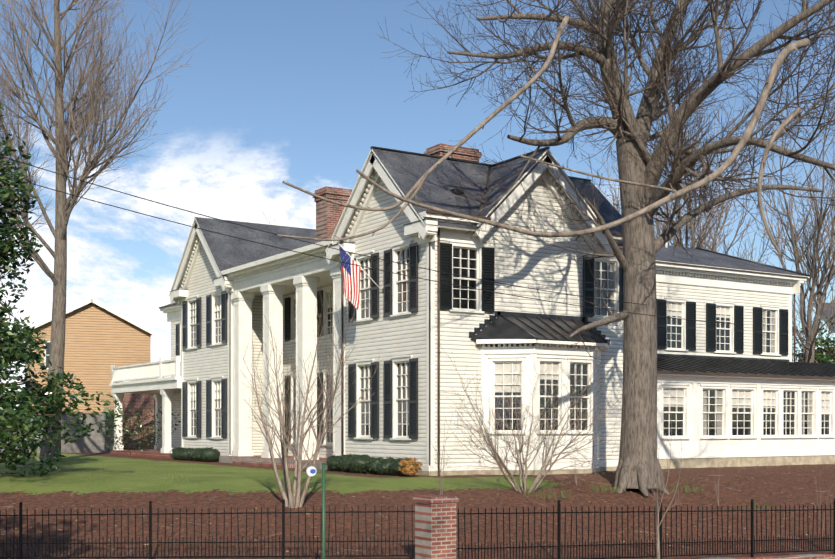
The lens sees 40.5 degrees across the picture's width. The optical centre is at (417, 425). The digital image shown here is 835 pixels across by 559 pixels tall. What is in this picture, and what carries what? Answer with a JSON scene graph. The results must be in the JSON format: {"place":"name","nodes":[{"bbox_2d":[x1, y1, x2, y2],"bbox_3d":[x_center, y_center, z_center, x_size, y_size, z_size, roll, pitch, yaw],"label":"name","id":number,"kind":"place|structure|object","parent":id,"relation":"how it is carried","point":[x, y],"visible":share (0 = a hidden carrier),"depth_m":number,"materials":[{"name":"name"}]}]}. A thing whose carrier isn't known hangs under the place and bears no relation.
{"place":"outdoors","nodes":[
{"label":"outdoors","id":0,"kind":"place"},
{"bbox_2d":[25,297,156,446],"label":"cedar house","id":1,"kind":"structure","parent":0,"point":[101,338],"depth_m":71.97,"materials":[{"name":"beige wood"}]},
{"bbox_2d":[0,155,734,323],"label":"overhead wires","id":2,"kind":"object","parent":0,"point":[326,246],"visible":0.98,"depth_m":15.33,"materials":[{"name":"black"}]},
{"bbox_2d":[0,447,834,558],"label":"yard","id":3,"kind":"structure","parent":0,"point":[154,480],"depth_m":26.78,"materials":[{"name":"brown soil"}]},
{"bbox_2d":[0,412,113,452],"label":"board fence","id":4,"kind":"object","parent":3,"relation":"on","point":[94,442],"visible":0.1,"depth_m":58.21,"materials":[{"name":"wood"}]},
{"bbox_2d":[0,102,122,476],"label":"magnolia","id":5,"kind":"object","parent":3,"relation":"on","point":[13,345],"visible":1,"depth_m":31.08,"materials":[{"name":"green plant"}]},
{"bbox_2d":[0,0,209,460],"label":"tulip tree","id":6,"kind":"object","parent":3,"relation":"on","point":[62,141],"visible":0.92,"depth_m":44.67,"materials":[{"name":"brown plant"}]},
{"bbox_2d":[109,302,180,458],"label":"porch wing","id":7,"kind":"structure","parent":3,"relation":"on","point":[166,392],"depth_m":52.86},
{"bbox_2d":[169,217,315,455],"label":"house left wing","id":8,"kind":"structure","parent":3,"relation":"on","point":[202,289],"depth_m":45.04,"materials":[{"name":"white wood"}]},
{"bbox_2d":[219,241,343,469],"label":"portico","id":9,"kind":"structure","parent":3,"relation":"on","point":[281,293],"depth_m":40.29,"materials":[{"name":"wood"}]},
{"bbox_2d":[240,281,379,507],"bbox_3d":[-2.741,-0.601,25.358,3.475,5.126,2.927,0,0,34],"label":"crape myrtle","id":10,"kind":"object","parent":3,"relation":"on","point":[293,499],"visible":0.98,"depth_m":25.36,"materials":[{"name":"brown plant"}]},
{"bbox_2d":[97,405,774,511],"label":"hedges","id":11,"kind":"object","parent":3,"relation":"on","point":[367,463],"visible":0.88,"depth_m":33.72,"materials":[{"name":"green plant"}]},
{"bbox_2d":[469,311,609,474],"bbox_3d":[4.031,-0.937,32.771,5.274,4.680,1.459,0,0,-32],"label":"bay window","id":12,"kind":"structure","parent":3,"relation":"on","point":[552,356],"depth_m":32.14,"materials":[{"name":"white glass"}]},
{"bbox_2d":[439,341,641,492],"bbox_3d":[2.236,-0.132,28.326,5.786,3.858,4.878,0,0,-32],"label":"bay shrub","id":13,"kind":"object","parent":3,"relation":"on","point":[502,465],"visible":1,"depth_m":28.31,"materials":[{"name":"brown plant"}]},
{"bbox_2d":[376,0,834,497],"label":"oak tree","id":14,"kind":"object","parent":3,"relation":"on","point":[635,160],"visible":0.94,"depth_m":29.11,"materials":[{"name":"brown plant"}]},
{"bbox_2d":[277,15,809,256],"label":"branches","id":15,"kind":"object","parent":14,"relation":"attached to","point":[768,84],"visible":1,"depth_m":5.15,"materials":[{"name":"brown plant"}]},
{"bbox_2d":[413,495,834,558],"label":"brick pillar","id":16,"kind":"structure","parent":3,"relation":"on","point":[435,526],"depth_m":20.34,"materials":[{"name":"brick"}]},
{"bbox_2d":[0,499,834,558],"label":"iron fence","id":17,"kind":"object","parent":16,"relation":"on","point":[558,546],"visible":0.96,"depth_m":21.51,"materials":[{"name":"black metal"}]},
{"bbox_2d":[425,419,832,548],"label":"saplings","id":18,"kind":"object","parent":3,"relation":"on","point":[576,481],"visible":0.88,"depth_m":26.45,"materials":[{"name":"brown plant"}]},
{"bbox_2d":[595,147,728,246],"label":"tree","id":19,"kind":"object","parent":3,"relation":"on","point":[617,201],"visible":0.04,"depth_m":72.95,"materials":[{"name":"brown plant"}]},
{"bbox_2d":[643,39,789,263],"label":"tree","id":20,"kind":"object","parent":3,"relation":"on","point":[699,242],"visible":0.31,"depth_m":61.20,"materials":[{"name":"brown plant"}]},
{"bbox_2d":[657,354,834,468],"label":"sunroom","id":21,"kind":"structure","parent":3,"relation":"on","point":[718,411],"depth_m":38.65,"materials":[{"name":"white glass"}]},
{"bbox_2d":[744,43,834,362],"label":"tree","id":22,"kind":"object","parent":3,"relation":"on","point":[809,330],"visible":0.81,"depth_m":56.89,"materials":[{"name":"brown plant"}]},
{"bbox_2d":[792,315,834,363],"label":"evergreen shrubs","id":23,"kind":"object","parent":3,"relation":"on","point":[824,357],"visible":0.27,"depth_m":58.64,"materials":[{"name":"green plant"}]},
{"bbox_2d":[0,0,834,409],"label":"sky","id":24,"kind":"structure","parent":0,"point":[299,93],"materials":[{"name":"blue"}]},
{"bbox_2d":[325,146,623,475],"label":"house","id":25,"kind":"structure","parent":0,"point":[403,326],"depth_m":32.94,"materials":[{"name":"white wood"}]},
{"bbox_2d":[337,242,382,309],"bbox_3d":[-1.689,-4.386,33.340,1.404,1.974,0.267,0,0,-10],"label":"flag","id":26,"kind":"object","parent":25,"relation":"attached to","point":[351,273],"visible":1,"depth_m":33.25,"materials":[{"name":"multicoloured fabric"}]},
{"bbox_2d":[313,143,481,242],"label":"chimneys","id":27,"kind":"object","parent":25,"relation":"on","point":[328,215],"visible":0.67,"depth_m":39.20,"materials":[{"name":"brick"}]},
{"bbox_2d":[122,303,834,449],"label":"brick houses","id":28,"kind":"structure","parent":0,"point":[137,402],"depth_m":59.77,"materials":[{"name":"brick"}]},
{"bbox_2d":[655,242,809,362],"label":"wing","id":29,"kind":"structure","parent":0,"point":[751,300],"depth_m":43.29,"materials":[{"name":"white wood"}]},
{"label":"ground","id":30,"kind":"structure","parent":0,"visible":0},
{"bbox_2d":[306,463,325,558],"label":"sign post","id":31,"kind":"object","parent":30,"relation":"on","point":[311,471],"visible":1,"depth_m":18.82,"materials":[{"name":"green metal"}]},
{"bbox_2d":[624,423,681,558],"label":"staked sapling","id":32,"kind":"object","parent":30,"relation":"on","point":[657,522],"visible":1,"depth_m":18.53,"materials":[{"name":"plant"}]}
]}

